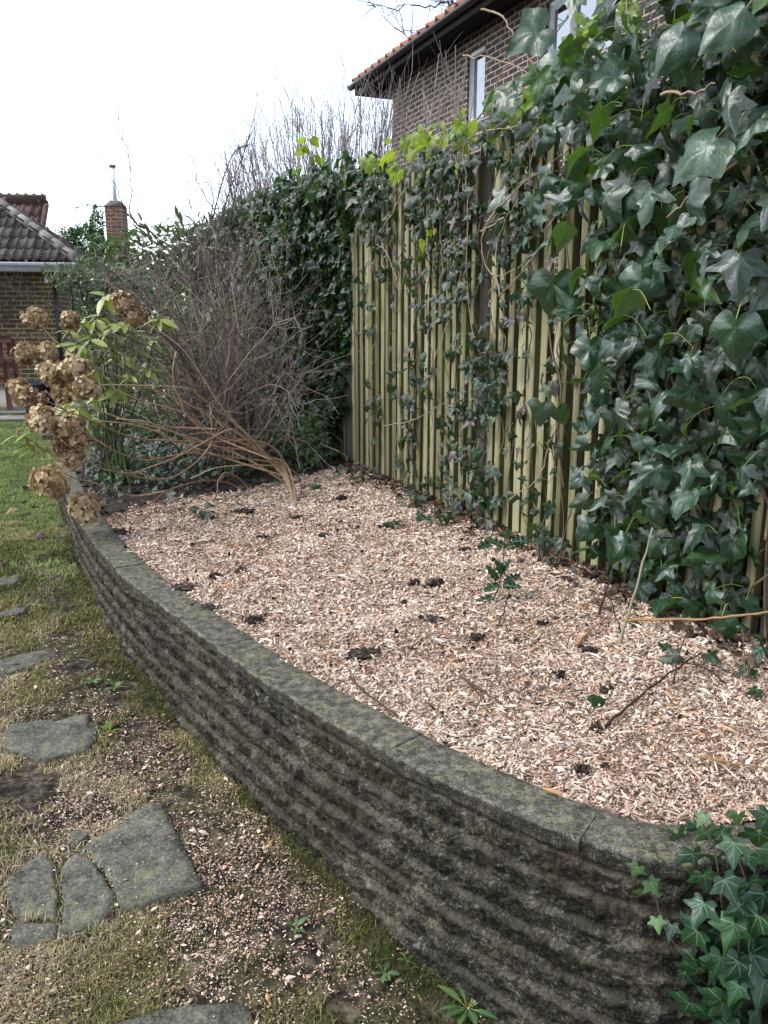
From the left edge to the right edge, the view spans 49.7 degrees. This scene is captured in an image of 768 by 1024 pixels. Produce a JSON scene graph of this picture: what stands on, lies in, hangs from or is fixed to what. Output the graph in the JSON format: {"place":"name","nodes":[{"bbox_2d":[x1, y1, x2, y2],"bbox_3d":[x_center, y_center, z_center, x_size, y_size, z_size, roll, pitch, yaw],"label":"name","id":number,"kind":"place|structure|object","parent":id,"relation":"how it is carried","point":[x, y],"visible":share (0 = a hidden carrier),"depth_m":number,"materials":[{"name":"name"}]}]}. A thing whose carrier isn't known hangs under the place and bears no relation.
{"place":"outdoors","nodes":[
{"label":"outdoors","id":0,"kind":"place"},
{"bbox_2d":[0,382,172,415],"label":"patio","id":1,"kind":"structure","parent":0,"point":[17,410],"depth_m":10.80,"materials":[{"name":"grey concrete"}]},
{"bbox_2d":[0,336,19,409],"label":"garden bench","id":2,"kind":"object","parent":1,"relation":"on","point":[11,343],"visible":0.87,"depth_m":10.73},
{"bbox_2d":[25,381,55,412],"bbox_3d":[-4.263,-1.420,10.245,0.470,0.365,0.470,0,13,0],"label":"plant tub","id":3,"kind":"object","parent":1,"relation":"on","point":[40,385],"visible":0.28,"depth_m":10.12,"materials":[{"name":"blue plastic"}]},
{"bbox_2d":[76,407,348,517],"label":"planting soil","id":4,"kind":"structure","parent":0,"point":[114,506],"depth_m":5.23,"materials":[{"name":"black soil"}]},
{"bbox_2d":[55,291,178,481],"bbox_3d":[-1.612,-0.719,5.051,0.732,1.217,0.879,-6,15,-25],"label":"rhododendron","id":5,"kind":"object","parent":4,"relation":"on","point":[165,324],"visible":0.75,"depth_m":4.98,"materials":[{"name":"green plant"}]},
{"bbox_2d":[1,428,92,460],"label":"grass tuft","id":6,"kind":"object","parent":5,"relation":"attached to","point":[47,453],"visible":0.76,"depth_m":4.27,"materials":[{"name":"green plant"}]},
{"bbox_2d":[99,436,135,485],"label":"iris clump","id":7,"kind":"object","parent":4,"relation":"on","point":[119,459],"visible":0.53,"depth_m":5.24,"materials":[{"name":"green plant"}]},
{"bbox_2d":[40,256,212,418],"bbox_3d":[-2.570,-1.633,8.307,1.719,1.810,1.055,0,13,0],"label":"leaved shrub","id":8,"kind":"object","parent":4,"relation":"on","point":[69,280],"visible":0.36,"depth_m":8.21,"materials":[{"name":"green plant"}]},
{"bbox_2d":[64,205,217,404],"bbox_3d":[-2.495,-2.159,9.289,2.446,2.356,1.269,2,13,10],"label":"laurel","id":9,"kind":"object","parent":4,"relation":"on","point":[117,246],"visible":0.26,"depth_m":8.92,"materials":[{"name":"green plant"}]},
{"bbox_2d":[61,265,261,451],"bbox_3d":[-1.765,-1.258,7.186,1.732,1.714,2.274,-9,16,-35],"label":"dark hedge","id":10,"kind":"object","parent":4,"relation":"on","point":[130,432],"visible":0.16,"depth_m":7.19,"materials":[{"name":"green plant"}]},
{"bbox_2d":[0,81,375,475],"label":"bare shrub","id":11,"kind":"object","parent":4,"relation":"on","point":[232,398],"visible":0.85,"depth_m":5.39,"materials":[{"name":"brown plant"}]},
{"bbox_2d":[83,420,343,498],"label":"ground cover","id":12,"kind":"object","parent":4,"relation":"on","point":[153,471],"visible":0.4,"depth_m":5.43,"materials":[{"name":"green plant"}]},
{"bbox_2d":[178,150,408,456],"bbox_3d":[-1.179,-1.769,7.634,0.909,2.137,5.313,-5,14,-22],"label":"ivy","id":13,"kind":"object","parent":4,"relation":"on","point":[290,200],"visible":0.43,"depth_m":5.84,"materials":[{"name":"green plant"}]},
{"bbox_2d":[178,100,287,304],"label":"arching shoots","id":14,"kind":"object","parent":13,"relation":"on","point":[233,205],"visible":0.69,"depth_m":6.60,"materials":[{"name":"brown plant"}]},
{"bbox_2d":[292,136,324,187],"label":"ivy shoot","id":15,"kind":"object","parent":13,"relation":"on","point":[303,150],"visible":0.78,"depth_m":5.61,"materials":[{"name":"green plant"}]},
{"bbox_2d":[245,402,347,471],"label":"shrub","id":16,"kind":"object","parent":4,"relation":"on","point":[310,457],"visible":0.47,"depth_m":5.75,"materials":[{"name":"green plant"}]},
{"bbox_2d":[0,0,455,320],"label":"sky","id":17,"kind":"structure","parent":0,"point":[61,61],"materials":[{"name":"white"}]},
{"bbox_2d":[0,323,598,1023],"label":"ground","id":18,"kind":"structure","parent":0,"point":[28,785],"depth_m":2.36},
{"bbox_2d":[0,561,9,567],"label":"dead leaf","id":19,"kind":"object","parent":18,"relation":"on","point":[3,564],"visible":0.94,"depth_m":4.51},
{"bbox_2d":[0,575,19,586],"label":"paving stone","id":20,"kind":"object","parent":18,"relation":"on","point":[5,581],"visible":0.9,"depth_m":4.33,"materials":[{"name":"grey stone"}]},
{"bbox_2d":[6,507,17,514],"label":"dead leaf","id":21,"kind":"object","parent":18,"relation":"on","point":[13,509],"visible":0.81,"depth_m":5.63,"materials":[{"name":"brown plant"}]},
{"bbox_2d":[0,415,25,422],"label":"paving stone","id":22,"kind":"object","parent":18,"relation":"on","point":[20,418],"visible":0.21,"depth_m":9.73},
{"bbox_2d":[0,606,29,618],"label":"paving stone","id":23,"kind":"object","parent":18,"relation":"on","point":[17,611],"visible":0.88,"depth_m":4.00,"materials":[{"name":"grey stone"}]},
{"bbox_2d":[0,650,58,675],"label":"paving stone","id":24,"kind":"object","parent":18,"relation":"on","point":[7,666],"visible":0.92,"depth_m":3.55,"materials":[{"name":"grey stone"}]},
{"bbox_2d":[5,853,58,919],"bbox_3d":[-0.973,1.063,2.294,0.129,0.082,0.268,-7,15,-26],"label":"paving stone","id":25,"kind":"object","parent":18,"relation":"on","point":[33,893],"visible":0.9,"depth_m":2.28,"materials":[{"name":"grey stone"}]},
{"bbox_2d":[11,922,57,953],"bbox_3d":[-0.912,1.123,2.147,0.128,0.068,0.095,0,13,0],"label":"paving stone","id":26,"kind":"object","parent":18,"relation":"on","point":[23,934],"visible":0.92,"depth_m":2.15,"materials":[{"name":"grey stone"}]},
{"bbox_2d":[35,532,47,539],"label":"dead leaf","id":27,"kind":"object","parent":18,"relation":"on","point":[40,535],"visible":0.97,"depth_m":5.01,"materials":[{"name":"plant"}]},
{"bbox_2d":[0,414,92,636],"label":"lawn grass","id":28,"kind":"structure","parent":18,"relation":"on","point":[9,471],"depth_m":5.81,"materials":[{"name":"green plant"}]},
{"bbox_2d":[2,713,95,763],"bbox_3d":[-1.210,0.835,2.991,0.330,0.068,0.277,-4,14,-15],"label":"paving stone","id":29,"kind":"object","parent":18,"relation":"on","point":[49,745],"visible":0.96,"depth_m":2.98,"materials":[{"name":"grey stone"}]},
{"bbox_2d":[0,192,102,386],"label":"bungalow","id":30,"kind":"object","parent":18,"relation":"on","point":[23,218],"visible":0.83,"depth_m":13.83,"materials":[{"name":"brick"}]},
{"bbox_2d":[0,237,68,375],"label":"winter jasmine","id":31,"kind":"object","parent":30,"relation":"attached to","point":[1,312],"visible":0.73,"depth_m":13.49,"materials":[{"name":"green plant"}]},
{"bbox_2d":[52,519,67,526],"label":"weed","id":32,"kind":"object","parent":18,"relation":"on","point":[60,520],"visible":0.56,"depth_m":5.26,"materials":[{"name":"green plant"}]},
{"bbox_2d":[51,204,107,368],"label":"conifer bush","id":33,"kind":"object","parent":18,"relation":"on","point":[80,231],"visible":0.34,"depth_m":16.06,"materials":[{"name":"green plant"}]},
{"bbox_2d":[70,830,88,848],"bbox_3d":[-0.923,0.996,2.480,0.057,0.060,0.059,6,14,25],"label":"paving stone","id":34,"kind":"object","parent":18,"relation":"on","point":[79,836],"visible":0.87,"depth_m":2.48,"materials":[{"name":"grey stone"}]},
{"bbox_2d":[60,853,115,937],"bbox_3d":[-0.821,1.066,2.302,0.143,0.092,0.292,-5,14,-20],"label":"paving stone","id":35,"kind":"object","parent":18,"relation":"on","point":[78,887],"visible":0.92,"depth_m":2.26,"materials":[{"name":"grey stone"}]},
{"bbox_2d":[84,677,102,683],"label":"weed","id":36,"kind":"object","parent":18,"relation":"on","point":[92,680],"visible":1,"depth_m":3.37,"materials":[{"name":"green plant"}]},
{"bbox_2d":[98,720,118,735],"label":"weed","id":37,"kind":"object","parent":18,"relation":"on","point":[109,724],"visible":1,"depth_m":3.04,"materials":[{"name":"green plant"}]},
{"bbox_2d":[105,680,126,690],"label":"weed","id":38,"kind":"object","parent":18,"relation":"on","point":[115,684],"visible":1,"depth_m":3.34,"materials":[{"name":"green plant"}]},
{"bbox_2d":[104,164,135,371],"bbox_3d":[-5.512,-5.030,17.310,0.380,4.152,0.380,0,13,0],"label":"chimney","id":39,"kind":"object","parent":18,"relation":"on","point":[115,217],"visible":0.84,"depth_m":16.92,"materials":[{"name":"brick"}]},
{"bbox_2d":[80,801,202,911],"bbox_3d":[-0.696,1.018,2.413,0.269,0.099,0.416,-11,17,-40],"label":"paving stone","id":40,"kind":"object","parent":18,"relation":"on","point":[150,875],"visible":0.96,"depth_m":2.38,"materials":[{"name":"grey stone"}]},
{"bbox_2d":[116,1002,252,1023],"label":"paving stone","id":41,"kind":"object","parent":18,"relation":"on","point":[232,1013],"visible":1,"depth_m":1.95,"materials":[{"name":"grey stone"}]},
{"bbox_2d":[0,569,484,1023],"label":"scattered wood chips","id":42,"kind":"object","parent":18,"relation":"on","point":[211,944],"visible":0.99,"depth_m":2.27,"materials":[{"name":"brown wood"}]},
{"bbox_2d":[0,520,490,1023],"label":"moss","id":43,"kind":"object","parent":18,"relation":"on","point":[53,629],"visible":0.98,"depth_m":2.30,"materials":[{"name":"green plant"}]},
{"bbox_2d":[285,916,307,932],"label":"weed","id":44,"kind":"object","parent":18,"relation":"on","point":[302,920],"visible":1,"depth_m":2.17,"materials":[{"name":"green plant"}]},
{"bbox_2d":[185,28,439,333],"bbox_3d":[-0.682,-2.516,8.205,2.525,4.183,2.680,0,13,0],"label":"bare shrub","id":45,"kind":"object","parent":18,"relation":"on","point":[344,145],"visible":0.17,"depth_m":7.87,"materials":[{"name":"plant"}]},
{"bbox_2d":[374,960,399,982],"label":"weed","id":46,"kind":"object","parent":18,"relation":"on","point":[387,975],"visible":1,"depth_m":2.04,"materials":[{"name":"green plant"}]},
{"bbox_2d":[42,431,767,1023],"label":"retaining wall","id":47,"kind":"structure","parent":18,"relation":"on","point":[504,897],"depth_m":2.00,"materials":[{"name":"stone"}]},
{"bbox_2d":[626,804,767,1023],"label":"ivy","id":48,"kind":"object","parent":47,"relation":"attached to","point":[741,919],"visible":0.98,"depth_m":1.58,"materials":[{"name":"green plant"}]},
{"bbox_2d":[397,952,416,965],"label":"weed","id":49,"kind":"object","parent":18,"relation":"on","point":[407,961],"visible":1,"depth_m":2.08,"materials":[{"name":"green plant"}]},
{"bbox_2d":[359,0,457,38],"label":"bare tree","id":50,"kind":"object","parent":18,"relation":"on","point":[450,3],"visible":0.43,"depth_m":23.35,"materials":[{"name":"brown plant"}]},
{"bbox_2d":[385,32,488,174],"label":"bare shrub","id":51,"kind":"object","parent":18,"relation":"on","point":[456,108],"visible":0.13,"depth_m":6.45,"materials":[{"name":"brown plant"}]},
{"bbox_2d":[437,985,497,1023],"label":"weed","id":52,"kind":"object","parent":18,"relation":"on","point":[453,1010],"visible":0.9,"depth_m":1.95,"materials":[{"name":"green plant"}]},
{"bbox_2d":[228,48,767,635],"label":"timber fence","id":53,"kind":"object","parent":18,"relation":"on","point":[358,436],"visible":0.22,"depth_m":3.91,"materials":[{"name":"beige wood"}]},
{"bbox_2d":[260,98,589,553],"bbox_3d":[-0.128,-1.259,5.441,0.443,2.014,5.047,-5,14,-21],"label":"ivy","id":54,"kind":"object","parent":53,"relation":"attached to","point":[414,145],"visible":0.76,"depth_m":4.04,"materials":[{"name":"green plant"}]},
{"bbox_2d":[462,0,767,643],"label":"ivy","id":55,"kind":"object","parent":53,"relation":"attached to","point":[563,81],"visible":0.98,"depth_m":2.61,"materials":[{"name":"green plant"}]},
{"bbox_2d":[347,0,725,400],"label":"brick house","id":56,"kind":"structure","parent":18,"relation":"on","point":[474,27],"depth_m":11.35,"materials":[{"name":"brown brick"}]},
{"bbox_2d":[468,44,485,122],"bbox_3d":[1.303,-5.801,11.282,0.247,0.921,0.469,0,13,0],"label":"window","id":57,"kind":"structure","parent":56,"relation":"in","point":[478,64],"depth_m":11.36,"materials":[{"name":"white glass"}]},
{"bbox_2d":[547,0,617,56],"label":"window","id":58,"kind":"structure","parent":56,"relation":"in","point":[561,13],"depth_m":9.46,"materials":[{"name":"clear glass"}]},
{"bbox_2d":[79,460,767,826],"bbox_3d":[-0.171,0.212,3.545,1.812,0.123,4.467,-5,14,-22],"label":"wood chips","id":59,"kind":"object","parent":0,"point":[519,651],"visible":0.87,"depth_m":2.67,"materials":[{"name":"beige wood"}]},
{"bbox_2d":[112,528,127,534],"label":"soil clod","id":60,"kind":"object","parent":59,"relation":"on","point":[120,531],"visible":0.61,"depth_m":4.17,"materials":[{"name":"brown soil"}]},
{"bbox_2d":[4,290,301,526],"bbox_3d":[-1.300,-0.505,4.564,1.596,1.392,1.020,-11,17,-41],"label":"hydrangea","id":61,"kind":"object","parent":59,"relation":"on","point":[69,445],"visible":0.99,"depth_m":4.27,"materials":[{"name":"brown plant"}]},
{"bbox_2d":[143,488,175,501],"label":"ivy sprig","id":62,"kind":"object","parent":59,"relation":"on","point":[170,494],"visible":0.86,"depth_m":4.69,"materials":[{"name":"green plant"}]},
{"bbox_2d":[171,582,199,592],"bbox_3d":[-0.790,0.300,3.285,0.118,0.026,0.115,0,13,0],"label":"soil clod","id":63,"kind":"object","parent":59,"relation":"on","point":[189,587],"visible":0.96,"depth_m":3.27,"materials":[{"name":"brown soil"}]},
{"bbox_2d":[187,502,214,519],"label":"ivy sprig","id":64,"kind":"object","parent":59,"relation":"on","point":[203,514],"visible":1,"depth_m":4.37,"materials":[{"name":"green plant"}]},
{"bbox_2d":[197,603,221,612],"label":"soil clod","id":65,"kind":"object","parent":59,"relation":"on","point":[208,606],"visible":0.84,"depth_m":3.04,"materials":[{"name":"brown soil"}]},
{"bbox_2d":[71,421,353,514],"bbox_3d":[-1.548,-0.525,6.698,1.916,0.161,4.206,-5,14,-22],"label":"ground cover","id":66,"kind":"object","parent":59,"relation":"on","point":[140,503],"visible":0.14,"depth_m":5.21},
{"bbox_2d":[210,572,219,576],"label":"soil clod","id":67,"kind":"object","parent":59,"relation":"on","point":[214,574],"visible":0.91,"depth_m":3.39,"materials":[{"name":"brown soil"}]},
{"bbox_2d":[235,565,245,572],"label":"soil clod","id":68,"kind":"object","parent":59,"relation":"on","point":[241,567],"visible":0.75,"depth_m":3.44,"materials":[{"name":"brown soil"}]},
{"bbox_2d":[233,508,255,514],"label":"soil clod","id":69,"kind":"object","parent":59,"relation":"on","point":[246,511],"visible":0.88,"depth_m":4.49,"materials":[{"name":"black soil"}]},
{"bbox_2d":[245,615,262,623],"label":"soil clod","id":70,"kind":"object","parent":59,"relation":"on","point":[250,618],"visible":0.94,"depth_m":2.91,"materials":[{"name":"brown soil"}]},
{"bbox_2d":[302,483,321,489],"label":"ivy sprig","id":71,"kind":"object","parent":59,"relation":"on","point":[314,486],"visible":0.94,"depth_m":5.07,"materials":[{"name":"green plant"}]},
{"bbox_2d":[319,532,327,536],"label":"soil clod","id":72,"kind":"object","parent":59,"relation":"on","point":[321,534],"visible":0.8,"depth_m":3.97,"materials":[{"name":"brown soil"}]},
{"bbox_2d":[336,495,346,500],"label":"soil clod","id":73,"kind":"object","parent":59,"relation":"on","point":[339,497],"visible":0.85,"depth_m":4.73,"materials":[{"name":"black soil"}]},
{"bbox_2d":[333,464,380,482],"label":"ivy sprig","id":74,"kind":"object","parent":59,"relation":"on","point":[354,469],"visible":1,"depth_m":5.15,"materials":[{"name":"green plant"}]},
{"bbox_2d":[347,646,382,662],"bbox_3d":[-0.059,0.450,2.610,0.122,0.035,0.119,0,13,0],"label":"soil clod","id":75,"kind":"object","parent":59,"relation":"on","point":[362,653],"visible":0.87,"depth_m":2.60,"materials":[{"name":"soil"}]},
{"bbox_2d":[348,676,396,714],"bbox_3d":[-0.036,0.509,2.305,0.015,0.036,0.221,-10,16,-36],"label":"stick","id":76,"kind":"object","parent":59,"relation":"on","point":[365,692],"visible":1,"depth_m":2.30,"materials":[{"name":"brown wood"}]},
{"bbox_2d":[382,511,426,526],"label":"ivy sprig","id":77,"kind":"object","parent":59,"relation":"on","point":[419,518],"visible":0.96,"depth_m":4.09,"materials":[{"name":"green plant"}]},
{"bbox_2d":[395,490,427,505],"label":"ivy sprig","id":78,"kind":"object","parent":59,"relation":"on","point":[413,497],"visible":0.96,"depth_m":4.56,"materials":[{"name":"green plant"}]},
{"bbox_2d":[410,579,418,585],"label":"soil clod","id":79,"kind":"object","parent":59,"relation":"on","point":[413,581],"visible":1,"depth_m":3.29,"materials":[{"name":"brown soil"}]},
{"bbox_2d":[422,615,441,623],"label":"soil clod","id":80,"kind":"object","parent":59,"relation":"on","point":[431,617],"visible":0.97,"depth_m":2.88,"materials":[{"name":"brown soil"}]},
{"bbox_2d":[425,578,444,586],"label":"soil clod","id":81,"kind":"object","parent":59,"relation":"on","point":[438,582],"visible":0.97,"depth_m":3.27,"materials":[{"name":"brown soil"}]},
{"bbox_2d":[419,508,454,527],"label":"ivy sprig","id":82,"kind":"object","parent":59,"relation":"on","point":[444,517],"visible":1,"depth_m":4.02,"materials":[{"name":"green plant"}]},
{"bbox_2d":[116,468,767,797],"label":"soil crumbs","id":83,"kind":"object","parent":59,"relation":"on","point":[599,730],"visible":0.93,"depth_m":2.88,"materials":[{"name":"brown soil"}]},
{"bbox_2d":[468,633,484,643],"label":"soil clod","id":84,"kind":"object","parent":59,"relation":"on","point":[477,638],"visible":0.81,"depth_m":2.71,"materials":[{"name":"brown soil"}]},
{"bbox_2d":[458,675,502,704],"bbox_3d":[0.269,0.497,2.315,0.011,0.032,0.168,-11,17,-39],"label":"stick","id":85,"kind":"object","parent":59,"relation":"on","point":[473,684],"visible":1,"depth_m":2.32,"materials":[{"name":"brown wood"}]},
{"bbox_2d":[497,590,509,626],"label":"stick","id":86,"kind":"object","parent":59,"relation":"on","point":[504,610],"visible":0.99,"depth_m":2.87,"materials":[{"name":"brown wood"}]},
{"bbox_2d":[477,528,530,603],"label":"holly seedling","id":87,"kind":"object","parent":59,"relation":"on","point":[502,567],"visible":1,"depth_m":3.04,"materials":[{"name":"green plant"}]},
{"bbox_2d":[536,532,540,561],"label":"stick","id":88,"kind":"object","parent":59,"relation":"on","point":[538,548],"visible":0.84,"depth_m":3.41,"materials":[{"name":"brown wood"}]},
{"bbox_2d":[325,456,767,679],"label":"fallen ivy leaves","id":89,"kind":"object","parent":59,"relation":"on","point":[677,625],"visible":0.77,"depth_m":3.29,"materials":[{"name":"green plant"}]},
{"bbox_2d":[531,535,571,566],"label":"ivy sprig","id":90,"kind":"object","parent":59,"relation":"on","point":[545,543],"visible":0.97,"depth_m":3.39,"materials":[{"name":"green plant"}]},
{"bbox_2d":[558,508,571,566],"bbox_3d":[0.744,0.094,3.359,0.080,0.305,0.017,-5,14,-21],"label":"stick","id":91,"kind":"object","parent":59,"relation":"on","point":[559,561],"visible":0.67,"depth_m":3.35,"materials":[{"name":"brown wood"}]},
{"bbox_2d":[578,767,585,773],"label":"soil clod","id":92,"kind":"object","parent":59,"relation":"on","point":[581,770],"visible":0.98,"depth_m":1.95,"materials":[{"name":"black soil"}]},
{"bbox_2d":[582,646,594,653],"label":"soil clod","id":93,"kind":"object","parent":59,"relation":"on","point":[590,648],"visible":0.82,"depth_m":2.56,"materials":[{"name":"brown soil"}]},
{"bbox_2d":[575,618,606,645],"bbox_3d":[0.679,0.388,2.712,0.015,0.014,0.274,8,16,32],"label":"stick","id":94,"kind":"object","parent":59,"relation":"on","point":[583,637],"visible":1,"depth_m":2.67,"materials":[{"name":"brown wood"}]},
{"bbox_2d":[587,694,605,708],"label":"ivy sprig","id":95,"kind":"object","parent":59,"relation":"on","point":[595,701],"visible":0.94,"depth_m":2.24,"materials":[{"name":"green plant"}]},
{"bbox_2d":[598,574,612,616],"bbox_3d":[0.767,0.299,2.871,0.056,0.171,0.014,-5,14,-22],"label":"stick","id":96,"kind":"object","parent":59,"relation":"on","point":[600,606],"visible":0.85,"depth_m":2.86,"materials":[{"name":"brown wood"}]},
{"bbox_2d":[607,590,620,632],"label":"stick","id":97,"kind":"object","parent":59,"relation":"on","point":[614,613],"visible":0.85,"depth_m":2.69,"materials":[{"name":"brown wood"}]},
{"bbox_2d":[618,528,653,646],"bbox_3d":[0.776,0.250,2.571,0.131,0.402,0.012,-7,15,-28],"label":"cane","id":98,"kind":"object","parent":59,"relation":"on","point":[632,600],"visible":0.87,"depth_m":2.57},
{"bbox_2d":[601,652,702,727],"bbox_3d":[0.747,0.476,2.277,0.530,0.075,0.018,-12,17,-41],"label":"stick","id":99,"kind":"object","parent":59,"relation":"on","point":[621,712],"visible":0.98,"depth_m":2.24,"materials":[{"name":"brown wood"}]},
{"bbox_2d":[672,623,690,684],"bbox_3d":[0.840,0.405,2.339,0.061,0.184,0.011,-9,16,-33],"label":"stick","id":100,"kind":"object","parent":59,"relation":"on","point":[677,659],"visible":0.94,"depth_m":2.33,"materials":[{"name":"brown wood"}]},
{"bbox_2d":[621,611,767,621],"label":"fallen branch","id":101,"kind":"object","parent":59,"relation":"on","point":[668,619],"visible":0.94,"depth_m":2.59,"materials":[{"name":"brown wood"}]},
{"bbox_2d":[672,660,722,681],"bbox_3d":[0.909,0.453,2.389,0.035,0.019,0.159,-11,17,-40],"label":"stick","id":102,"kind":"object","parent":59,"relation":"on","point":[717,676],"visible":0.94,"depth_m":2.38,"materials":[{"name":"brown wood"}]},
{"bbox_2d":[654,624,767,698],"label":"ivy sprig","id":103,"kind":"object","parent":59,"relation":"on","point":[758,651],"visible":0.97,"depth_m":2.37,"materials":[{"name":"green plant"}]},
{"bbox_2d":[697,756,767,768],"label":"stick","id":104,"kind":"object","parent":59,"relation":"on","point":[714,759],"visible":1,"depth_m":1.90,"materials":[{"name":"brown wood"}]}
]}

